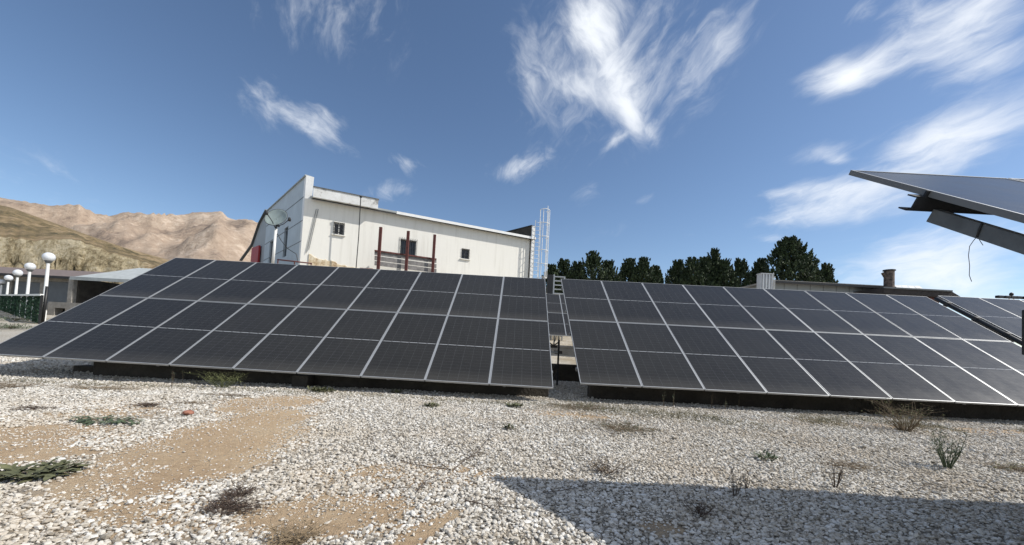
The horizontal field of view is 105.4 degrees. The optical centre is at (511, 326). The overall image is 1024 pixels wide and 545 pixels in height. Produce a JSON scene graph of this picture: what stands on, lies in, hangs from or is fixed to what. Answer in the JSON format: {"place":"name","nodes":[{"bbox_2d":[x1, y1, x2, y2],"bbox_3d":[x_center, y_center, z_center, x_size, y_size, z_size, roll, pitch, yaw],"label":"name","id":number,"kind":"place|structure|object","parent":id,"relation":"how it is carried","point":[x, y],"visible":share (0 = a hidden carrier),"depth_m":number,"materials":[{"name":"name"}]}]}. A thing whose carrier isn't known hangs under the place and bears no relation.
{"place":"outdoors","nodes":[
{"label":"outdoors","id":0,"kind":"place"},
{"bbox_2d":[0,205,168,283],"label":"hill","id":1,"kind":"structure","parent":0,"point":[25,238],"depth_m":54.13,"materials":[{"name":"beige stone"}]},
{"bbox_2d":[0,197,257,261],"bbox_3d":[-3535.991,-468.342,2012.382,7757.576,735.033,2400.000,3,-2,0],"label":"mountains","id":2,"kind":"structure","parent":0,"point":[219,235],"depth_m":1892.85,"materials":[{"name":"brown stone"}]},
{"bbox_2d":[0,356,1023,544],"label":"gravel","id":3,"kind":"structure","parent":0,"point":[1010,480],"depth_m":3.29,"materials":[{"name":"white gravel"}]},
{"bbox_2d":[364,432,450,470],"bbox_3d":[-1.075,1.104,3.490,0.346,0.016,1.419,5,-3,-41],"label":"dead branch","id":4,"kind":"object","parent":3,"relation":"on","point":[405,461],"visible":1,"depth_m":3.18,"materials":[{"name":"brown wood"}]},
{"bbox_2d":[386,425,450,470],"bbox_3d":[-0.987,1.120,3.797,0.239,0.016,1.837,4,-3,-34],"label":"dead branch","id":5,"kind":"object","parent":3,"relation":"on","point":[426,452],"visible":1,"depth_m":3.44,"materials":[{"name":"brown wood"}]},
{"bbox_2d":[374,476,462,490],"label":"dead branch","id":6,"kind":"object","parent":3,"relation":"on","point":[406,487],"visible":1,"depth_m":2.66,"materials":[{"name":"brown wood"}]},
{"bbox_2d":[543,468,635,492],"bbox_3d":[0.607,1.170,2.930,0.909,0.016,0.278,5,-3,-38],"label":"dead branch","id":7,"kind":"object","parent":3,"relation":"on","point":[582,485],"visible":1,"depth_m":2.84,"materials":[{"name":"brown wood"}]},
{"bbox_2d":[0,310,1023,544],"bbox_3d":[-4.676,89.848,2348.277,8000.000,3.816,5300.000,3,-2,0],"label":"ground","id":8,"kind":"structure","parent":0,"point":[231,440],"depth_m":2.99,"materials":[{"name":"soil"}]},
{"bbox_2d":[0,279,5,293],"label":"street lamp","id":9,"kind":"object","parent":8,"relation":"on","point":[2,282],"visible":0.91,"depth_m":33.62,"materials":[{"name":"white paint"}]},
{"bbox_2d":[4,275,12,293],"bbox_3d":[-39.189,-2.071,30.224,0.460,3.880,0.460,3,-2,0],"label":"street lamp","id":10,"kind":"object","parent":8,"relation":"on","point":[8,278],"visible":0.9,"depth_m":30.22,"materials":[{"name":"white metal"}]},
{"bbox_2d":[0,322,32,328],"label":"bush","id":11,"kind":"object","parent":8,"relation":"on","point":[10,326],"visible":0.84,"depth_m":15.93,"materials":[{"name":"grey plant"}]},
{"bbox_2d":[12,270,22,293],"bbox_3d":[-33.662,-1.946,26.427,0.460,3.880,0.460,3,-2,0],"label":"street lamp","id":12,"kind":"object","parent":8,"relation":"on","point":[17,274],"visible":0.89,"depth_m":26.42,"materials":[{"name":"white metal"}]},
{"bbox_2d":[0,294,43,323],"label":"hedge fence","id":13,"kind":"object","parent":8,"relation":"on","point":[21,305],"visible":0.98,"depth_m":21.21,"materials":[{"name":"green plant"}]},
{"bbox_2d":[0,381,46,388],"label":"stalky weed","id":14,"kind":"object","parent":8,"relation":"on","point":[13,385],"visible":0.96,"depth_m":6.08,"materials":[{"name":"plant"}]},
{"bbox_2d":[0,313,48,321],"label":"bush","id":15,"kind":"object","parent":8,"relation":"on","point":[13,318],"visible":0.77,"depth_m":19.47,"materials":[{"name":"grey plant"}]},
{"bbox_2d":[24,263,35,293],"bbox_3d":[-28.506,-1.835,22.930,0.460,3.880,0.460,3,-2,0],"label":"street lamp","id":16,"kind":"object","parent":8,"relation":"on","point":[29,267],"visible":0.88,"depth_m":22.92,"materials":[{"name":"white metal"}]},
{"bbox_2d":[0,462,79,483],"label":"leafy weed","id":17,"kind":"object","parent":8,"relation":"on","point":[10,471],"visible":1,"depth_m":2.56,"materials":[{"name":"green plant"}]},
{"bbox_2d":[9,404,74,410],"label":"stalky weed","id":18,"kind":"object","parent":8,"relation":"on","point":[34,408],"visible":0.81,"depth_m":4.55,"materials":[{"name":"plant"}]},
{"bbox_2d":[41,286,48,322],"bbox_3d":[-22.660,-1.000,18.907,0.180,1.933,0.120,3,-2,0],"label":"black post","id":19,"kind":"object","parent":8,"relation":"on","point":[45,303],"visible":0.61,"depth_m":18.88,"materials":[{"name":"black metal"}]},
{"bbox_2d":[42,252,55,320],"bbox_3d":[-22.896,-1.716,19.134,0.460,3.880,0.460,3,-2,0],"label":"street lamp","id":20,"kind":"object","parent":8,"relation":"on","point":[48,258],"visible":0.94,"depth_m":19.11,"materials":[{"name":"white metal"}]},
{"bbox_2d":[0,267,104,309],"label":"garage building","id":21,"kind":"structure","parent":8,"relation":"on","point":[58,282],"depth_m":34.19,"materials":[{"name":"concrete"}]},
{"bbox_2d":[24,457,89,473],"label":"leafy weed","id":22,"kind":"object","parent":8,"relation":"on","point":[79,465],"visible":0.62,"depth_m":2.71,"materials":[{"name":"green plant"}]},
{"bbox_2d":[47,301,80,314],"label":"wall","id":23,"kind":"structure","parent":8,"relation":"on","point":[55,308],"depth_m":26.02,"materials":[{"name":"concrete"}]},
{"bbox_2d":[51,382,151,389],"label":"stalky weed","id":24,"kind":"object","parent":8,"relation":"on","point":[101,387],"visible":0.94,"depth_m":6.10,"materials":[{"name":"brown plant"}]},
{"bbox_2d":[69,414,144,425],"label":"leafy weed","id":25,"kind":"object","parent":8,"relation":"on","point":[90,420],"visible":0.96,"depth_m":4.02,"materials":[{"name":"green plant"}]},
{"bbox_2d":[67,268,150,302],"bbox_3d":[-31.013,-3.027,34.454,10.150,4.966,5.669,3,-2,0],"label":"carport","id":26,"kind":"object","parent":8,"relation":"on","point":[82,288],"visible":0.26,"depth_m":32.63,"materials":[{"name":"white metal"}]},
{"bbox_2d":[128,401,163,406],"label":"stalky weed","id":27,"kind":"object","parent":8,"relation":"on","point":[149,404],"visible":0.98,"depth_m":4.91,"materials":[{"name":"grey plant"}]},
{"bbox_2d":[182,410,193,414],"bbox_3d":[-3.825,1.013,4.605,0.120,0.060,0.100,3,-2,0],"label":"stone","id":28,"kind":"object","parent":8,"relation":"on","point":[188,412],"visible":0.97,"depth_m":4.57,"materials":[{"name":"stone"}]},
{"bbox_2d":[174,400,208,404],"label":"stalky weed","id":29,"kind":"object","parent":8,"relation":"on","point":[186,402],"visible":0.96,"depth_m":5.20,"materials":[{"name":"plant"}]},
{"bbox_2d":[185,370,251,387],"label":"stalky weed","id":30,"kind":"object","parent":8,"relation":"on","point":[220,379],"visible":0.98,"depth_m":6.77,"materials":[{"name":"green plant"}]},
{"bbox_2d":[200,393,251,396],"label":"stalky weed","id":31,"kind":"object","parent":8,"relation":"on","point":[226,394],"visible":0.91,"depth_m":5.94,"materials":[{"name":"grey plant"}]},
{"bbox_2d":[189,492,272,514],"bbox_3d":[-1.616,1.030,2.251,0.493,0.078,0.324,3,-2,0],"label":"stalky weed","id":32,"kind":"object","parent":8,"relation":"on","point":[233,506],"visible":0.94,"depth_m":2.24,"materials":[{"name":"plant"}]},
{"bbox_2d":[217,480,265,498],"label":"stalky weed","id":33,"kind":"object","parent":8,"relation":"on","point":[238,491],"visible":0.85,"depth_m":2.44,"materials":[{"name":"plant"}]},
{"bbox_2d":[251,516,341,544],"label":"stalky weed","id":34,"kind":"object","parent":8,"relation":"on","point":[291,540],"visible":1,"depth_m":1.93,"materials":[{"name":"brown plant"}]},
{"bbox_2d":[291,374,313,387],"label":"concrete block","id":35,"kind":"structure","parent":8,"relation":"on","point":[302,380],"depth_m":7.26,"materials":[{"name":"grey concrete"}]},
{"bbox_2d":[93,362,548,396],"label":"concrete beam","id":36,"kind":"structure","parent":8,"relation":"on","point":[125,369],"depth_m":7.58,"materials":[{"name":"black concrete"}]},
{"bbox_2d":[0,258,552,388],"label":"solar array","id":37,"kind":"object","parent":36,"relation":"on","point":[357,322],"visible":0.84,"depth_m":8.29,"materials":[{"name":"glass"}]},
{"bbox_2d":[306,386,335,391],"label":"leafy weed","id":38,"kind":"object","parent":8,"relation":"on","point":[323,389],"visible":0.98,"depth_m":6.77,"materials":[{"name":"green plant"}]},
{"bbox_2d":[424,402,439,407],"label":"leafy weed","id":39,"kind":"object","parent":8,"relation":"on","point":[432,404],"visible":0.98,"depth_m":5.90,"materials":[{"name":"green plant"}]},
{"bbox_2d":[411,468,453,490],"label":"dead branch","id":40,"kind":"object","parent":8,"relation":"on","point":[430,481],"visible":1,"depth_m":2.77,"materials":[{"name":"brown wood"}]},
{"bbox_2d":[453,414,497,469],"bbox_3d":[-0.255,1.189,4.596,0.291,0.017,3.072,3,-2,3],"label":"dead branch","id":41,"kind":"object","parent":8,"relation":"on","point":[476,445],"visible":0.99,"depth_m":3.58,"materials":[{"name":"brown wood"}]},
{"bbox_2d":[465,492,523,517],"bbox_3d":[-0.096,1.115,2.465,0.356,0.017,0.296,1,-3,44],"label":"dead branch","id":42,"kind":"object","parent":8,"relation":"on","point":[491,505],"visible":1,"depth_m":2.45,"materials":[{"name":"brown wood"}]},
{"bbox_2d":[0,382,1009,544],"bbox_3d":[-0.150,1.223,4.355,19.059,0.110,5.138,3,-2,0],"label":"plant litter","id":43,"kind":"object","parent":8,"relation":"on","point":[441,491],"visible":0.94,"depth_m":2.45,"materials":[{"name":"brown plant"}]},
{"bbox_2d":[503,423,513,428],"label":"leafy weed","id":44,"kind":"object","parent":8,"relation":"on","point":[507,426],"visible":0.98,"depth_m":4.64,"materials":[{"name":"green plant"}]},
{"bbox_2d":[1,376,1023,434],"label":"dry ground cover","id":45,"kind":"object","parent":8,"relation":"on","point":[714,418],"visible":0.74,"depth_m":6.49,"materials":[{"name":"grey gravel"}]},
{"bbox_2d":[506,402,522,407],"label":"leafy weed","id":46,"kind":"object","parent":8,"relation":"on","point":[516,404],"visible":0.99,"depth_m":6.30,"materials":[{"name":"green plant"}]},
{"bbox_2d":[541,263,562,292],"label":"conifer tree","id":47,"kind":"object","parent":8,"relation":"on","point":[552,269],"visible":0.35,"depth_m":33.76,"materials":[{"name":"green plant"}]},
{"bbox_2d":[550,340,559,385],"bbox_3d":[1.020,0.917,9.840,0.334,1.190,0.112,3,-2,0],"label":"support frame","id":48,"kind":"object","parent":8,"relation":"on","point":[556,366],"visible":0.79,"depth_m":9.85,"materials":[{"name":"metal"}]},
{"bbox_2d":[547,274,564,340],"bbox_3d":[2.822,-1.234,25.572,1.165,4.385,0.160,3,-2,0],"label":"ladder frame","id":49,"kind":"object","parent":8,"relation":"on","point":[551,280],"visible":0.61,"depth_m":25.57,"materials":[{"name":"metal"}]},
{"bbox_2d":[546,294,570,353],"bbox_3d":[4.496,-0.141,21.540,5.790,3.576,3.821,3,-2,0],"label":"solar array","id":50,"kind":"object","parent":8,"relation":"on","point":[558,322],"visible":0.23,"depth_m":21.29,"materials":[{"name":"glass"}]},
{"bbox_2d":[552,363,579,381],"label":"concrete block","id":51,"kind":"structure","parent":8,"relation":"on","point":[568,372],"depth_m":11.16,"materials":[{"name":"black concrete"}]},
{"bbox_2d":[556,258,576,294],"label":"conifer tree","id":52,"kind":"object","parent":8,"relation":"on","point":[564,268],"visible":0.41,"depth_m":34.96,"materials":[{"name":"green plant"}]},
{"bbox_2d":[571,261,589,279],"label":"conifer tree","id":53,"kind":"object","parent":8,"relation":"on","point":[576,265],"visible":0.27,"depth_m":36.12,"materials":[{"name":"green plant"}]},
{"bbox_2d":[547,402,614,410],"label":"stalky weed","id":54,"kind":"object","parent":8,"relation":"on","point":[580,406],"visible":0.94,"depth_m":6.37,"materials":[{"name":"brown plant"}]},
{"bbox_2d":[572,250,611,280],"bbox_3d":[6.951,-3.181,34.308,3.565,7.022,3.547,3,-2,0],"label":"conifer tree","id":55,"kind":"object","parent":8,"relation":"on","point":[593,265],"visible":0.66,"depth_m":33.80,"materials":[{"name":"green plant"}]},
{"bbox_2d":[584,456,631,475],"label":"stalky weed","id":56,"kind":"object","parent":8,"relation":"on","point":[604,467],"visible":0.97,"depth_m":3.23,"materials":[{"name":"plant"}]},
{"bbox_2d":[597,259,621,281],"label":"conifer tree","id":57,"kind":"object","parent":8,"relation":"on","point":[609,264],"visible":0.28,"depth_m":34.82,"materials":[{"name":"green plant"}]},
{"bbox_2d":[573,416,663,433],"bbox_3d":[1.303,1.235,4.866,1.247,0.148,0.859,2,-2,26],"label":"stalky weed","id":58,"kind":"object","parent":8,"relation":"on","point":[622,428],"visible":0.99,"depth_m":4.86,"materials":[{"name":"brown plant"}]},
{"bbox_2d":[614,258,639,282],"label":"conifer tree","id":59,"kind":"object","parent":8,"relation":"on","point":[627,266],"visible":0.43,"depth_m":36.03,"materials":[{"name":"green plant"}]},
{"bbox_2d":[630,256,660,282],"bbox_3d":[11.463,-2.802,34.146,2.918,6.701,2.679,2,-2,22],"label":"conifer tree","id":60,"kind":"object","parent":8,"relation":"on","point":[642,271],"visible":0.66,"depth_m":33.83,"materials":[{"name":"green plant"}]},
{"bbox_2d":[649,265,667,283],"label":"conifer tree","id":61,"kind":"object","parent":8,"relation":"on","point":[658,272],"visible":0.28,"depth_m":35.01,"materials":[{"name":"green plant"}]},
{"bbox_2d":[664,259,687,284],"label":"conifer tree","id":62,"kind":"object","parent":8,"relation":"on","point":[674,272],"visible":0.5,"depth_m":36.10,"materials":[{"name":"green plant"}]},
{"bbox_2d":[676,256,714,285],"bbox_3d":[15.544,-2.714,34.054,3.209,6.942,2.860,4,-3,-33],"label":"conifer tree","id":63,"kind":"object","parent":8,"relation":"on","point":[690,275],"visible":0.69,"depth_m":33.80,"materials":[{"name":"green plant"}]},
{"bbox_2d":[679,498,717,517],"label":"stalky weed","id":64,"kind":"object","parent":8,"relation":"on","point":[699,509],"visible":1,"depth_m":2.49,"materials":[{"name":"plant"}]},
{"bbox_2d":[696,256,722,285],"bbox_3d":[17.332,-2.832,35.253,2.790,7.175,2.721,3,-2,0],"label":"conifer tree","id":65,"kind":"object","parent":8,"relation":"on","point":[705,263],"visible":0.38,"depth_m":34.87,"materials":[{"name":"green plant"}]},
{"bbox_2d":[707,247,720,280],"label":"conifer tree","id":66,"kind":"object","parent":8,"relation":"on","point":[715,257],"visible":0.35,"depth_m":36.24,"materials":[{"name":"green plant"}]},
{"bbox_2d":[709,258,740,286],"bbox_3d":[18.518,-2.549,34.183,2.714,6.939,2.681,3,-2,0],"label":"conifer tree","id":67,"kind":"object","parent":8,"relation":"on","point":[723,274],"visible":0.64,"depth_m":33.84,"materials":[{"name":"green plant"}]},
{"bbox_2d":[728,463,742,495],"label":"stalky weed","id":68,"kind":"object","parent":8,"relation":"on","point":[737,486],"visible":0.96,"depth_m":2.85,"materials":[{"name":"plant"}]},
{"bbox_2d":[728,257,754,286],"bbox_3d":[20.729,-2.674,35.292,3.090,7.230,2.929,3,-2,0],"label":"conifer tree","id":69,"kind":"object","parent":8,"relation":"on","point":[741,268],"visible":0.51,"depth_m":34.95,"materials":[{"name":"green plant"}]},
{"bbox_2d":[740,467,752,488],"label":"stalky weed","id":70,"kind":"object","parent":8,"relation":"on","point":[745,483],"visible":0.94,"depth_m":3.03,"materials":[{"name":"brown plant"}]},
{"bbox_2d":[750,257,778,283],"bbox_3d":[23.059,-2.754,36.482,2.730,7.460,2.604,3,-2,0],"label":"conifer tree","id":71,"kind":"object","parent":8,"relation":"on","point":[758,265],"visible":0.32,"depth_m":36.22,"materials":[{"name":"green plant"}]},
{"bbox_2d":[756,273,774,288],"bbox_3d":[13.751,-0.434,21.215,0.806,5.027,0.430,3,-2,0],"label":"ribbed tank","id":72,"kind":"object","parent":8,"relation":"on","point":[765,280],"visible":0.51,"depth_m":21.13,"materials":[{"name":"metal"}]},
{"bbox_2d":[752,449,779,460],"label":"leafy weed","id":73,"kind":"object","parent":8,"relation":"on","point":[769,456],"visible":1,"depth_m":3.88,"materials":[{"name":"green plant"}]},
{"bbox_2d":[761,235,820,281],"bbox_3d":[23.606,-3.265,33.269,4.340,9.093,4.418,3,-2,0],"label":"conifer tree","id":74,"kind":"object","parent":8,"relation":"on","point":[792,256],"visible":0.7,"depth_m":32.51,"materials":[{"name":"green plant"}]},
{"bbox_2d":[587,385,1023,420],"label":"concrete beam","id":75,"kind":"structure","parent":8,"relation":"on","point":[954,410],"depth_m":7.76,"materials":[{"name":"black concrete"}]},
{"bbox_2d":[561,279,1023,406],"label":"solar array","id":76,"kind":"object","parent":75,"relation":"on","point":[737,340],"visible":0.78,"depth_m":8.63,"materials":[{"name":"glass"}]},
{"bbox_2d":[739,280,882,292],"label":"grey building","id":77,"kind":"structure","parent":8,"relation":"on","point":[813,286],"depth_m":24.14,"materials":[{"name":"concrete"}]},
{"bbox_2d":[798,258,825,281],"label":"conifer tree","id":78,"kind":"object","parent":8,"relation":"on","point":[820,273],"visible":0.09,"depth_m":33.86,"materials":[{"name":"green plant"}]},
{"bbox_2d":[819,262,838,282],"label":"conifer tree","id":79,"kind":"object","parent":8,"relation":"on","point":[828,273],"visible":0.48,"depth_m":35.10,"materials":[{"name":"green plant"}]},
{"bbox_2d":[828,455,846,487],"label":"stalky weed","id":80,"kind":"object","parent":8,"relation":"on","point":[839,475],"visible":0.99,"depth_m":3.13,"materials":[{"name":"plant"}]},
{"bbox_2d":[803,455,882,470],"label":"stalky weed","id":81,"kind":"object","parent":8,"relation":"on","point":[850,466],"visible":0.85,"depth_m":3.77,"materials":[{"name":"brown plant"}]},
{"bbox_2d":[853,285,959,302],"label":"dark roof shed","id":82,"kind":"structure","parent":8,"relation":"on","point":[908,290],"depth_m":22.14,"materials":[{"name":"grey metal"}]},
{"bbox_2d":[881,269,895,286],"bbox_3d":[22.294,-0.603,23.085,1.040,5.615,1.014,3,-2,0],"label":"chimney","id":83,"kind":"object","parent":82,"relation":"on","point":[888,275],"visible":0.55,"depth_m":23.00,"materials":[{"name":"brick"}]},
{"bbox_2d":[864,396,949,431],"bbox_3d":[5.957,1.340,6.009,1.076,0.522,0.986,2,-2,20],"label":"stalky weed","id":84,"kind":"object","parent":8,"relation":"on","point":[904,427],"visible":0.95,"depth_m":5.92,"materials":[{"name":"brown plant"}]},
{"bbox_2d":[849,170,1023,354],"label":"solar array","id":85,"kind":"object","parent":8,"relation":"on","point":[943,199],"visible":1,"depth_m":2.31,"materials":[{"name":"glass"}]},
{"bbox_2d":[968,222,983,281],"bbox_3d":[2.493,-0.399,2.084,0.081,0.317,0.035,3,-2,0],"label":"cable","id":86,"kind":"object","parent":85,"relation":"hanging from","point":[979,229],"visible":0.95,"depth_m":2.09,"materials":[{"name":"plastic"}]},
{"bbox_2d":[918,484,970,501],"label":"dead branch","id":87,"kind":"object","parent":8,"relation":"on","point":[936,490],"visible":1,"depth_m":3.20,"materials":[{"name":"brown wood"}]},
{"bbox_2d":[928,430,966,468],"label":"stalky weed","id":88,"kind":"object","parent":8,"relation":"on","point":[943,458],"visible":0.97,"depth_m":3.91,"materials":[{"name":"green plant"}]},
{"bbox_2d":[937,296,1023,339],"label":"solar array","id":89,"kind":"object","parent":8,"relation":"on","point":[1005,315],"visible":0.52,"depth_m":10.43,"materials":[{"name":"glass"}]},
{"bbox_2d":[934,297,1021,345],"bbox_3d":[11.887,0.335,9.174,0.174,2.489,3.622,3,-2,0],"label":"solar panel frame","id":90,"kind":"object","parent":89,"relation":"attached to","point":[1009,336],"visible":0.9,"depth_m":9.86,"materials":[{"name":"black metal"}]},
{"bbox_2d":[976,461,1023,471],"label":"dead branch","id":91,"kind":"object","parent":8,"relation":"on","point":[1014,467],"visible":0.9,"depth_m":4.00,"materials":[{"name":"brown plant"}]},
{"bbox_2d":[995,292,1023,342],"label":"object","id":92,"kind":"object","parent":8,"relation":"on","point":[1011,296],"visible":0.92,"depth_m":17.02,"materials":[{"name":"white paint"}]},
{"bbox_2d":[0,0,1023,346],"label":"sky","id":93,"kind":"structure","parent":0,"point":[662,131],"materials":[{"name":"blue"}]},
{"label":"terrace","id":94,"kind":"structure","parent":0,"visible":0},
{"bbox_2d":[264,209,297,262],"bbox_3d":[-11.980,-4.678,20.095,1.832,3.037,0.793,3,-2,0],"label":"satellite dish","id":95,"kind":"object","parent":94,"relation":"on","point":[276,217],"visible":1,"depth_m":20.32,"materials":[{"name":"white paint"}]},
{"bbox_2d":[277,259,311,264],"bbox_3d":[-11.272,-3.265,20.218,1.632,0.338,0.070,4,-2,-14],"label":"handrail","id":96,"kind":"object","parent":94,"relation":"on","point":[293,261],"visible":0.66,"depth_m":20.18,"materials":[{"name":"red metal"}]},
{"bbox_2d":[356,196,361,267],"bbox_3d":[-8.473,-5.074,21.493,0.107,4.297,0.100,3,-2,0],"label":"antenna pole","id":97,"kind":"object","parent":94,"relation":"on","point":[358,231],"visible":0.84,"depth_m":21.49,"materials":[{"name":"grey metal"}]},
{"bbox_2d":[239,174,535,277],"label":"white building","id":98,"kind":"structure","parent":94,"relation":"on","point":[461,248],"depth_m":23.36,"materials":[{"name":"paint"}]},
{"bbox_2d":[251,245,260,262],"bbox_3d":[-19.204,-4.552,29.089,1.786,2.824,0.120,1,-3,42],"label":"red door","id":99,"kind":"structure","parent":98,"relation":"in","point":[255,252],"depth_m":28.84,"materials":[{"name":"paint"}]},
{"bbox_2d":[284,228,287,256],"bbox_3d":[-13.729,-5.145,23.813,0.601,1.823,0.639,3,-2,0],"label":"gable window","id":100,"kind":"structure","parent":98,"relation":"in","point":[287,228],"depth_m":23.98,"materials":[{"name":"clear glass"}]},
{"bbox_2d":[332,222,344,236],"bbox_3d":[-9.745,-5.451,21.940,0.699,0.733,0.445,4,-2,-26],"label":"window","id":101,"kind":"structure","parent":98,"relation":"in","point":[338,229],"depth_m":21.88,"materials":[{"name":"black glass"}]},
{"bbox_2d":[399,237,416,254],"bbox_3d":[-6.257,-4.743,23.526,0.962,1.166,0.596,3,-2,0],"label":"window","id":102,"kind":"structure","parent":98,"relation":"in","point":[412,245],"depth_m":23.57,"materials":[{"name":"grey glass"}]},
{"bbox_2d":[460,248,469,259],"bbox_3d":[-3.062,-4.646,25.199,0.679,0.705,0.437,4,-2,-26],"label":"window","id":103,"kind":"structure","parent":98,"relation":"in","point":[465,253],"depth_m":25.16,"materials":[{"name":"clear glass"}]},
{"bbox_2d":[374,227,436,272],"bbox_3d":[-5.977,-4.145,22.380,3.624,2.810,0.426,4,-3,-30],"label":"railing","id":104,"kind":"object","parent":94,"relation":"on","point":[406,256],"visible":0.85,"depth_m":22.27,"materials":[{"name":"red metal"}]},
{"bbox_2d":[532,208,549,278],"bbox_3d":[2.055,-5.245,26.898,0.958,6.146,0.626,4,-2,-24],"label":"caged ladder","id":105,"kind":"object","parent":94,"relation":"on","point":[546,251],"visible":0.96,"depth_m":26.92,"materials":[{"name":"white metal"}]}
]}

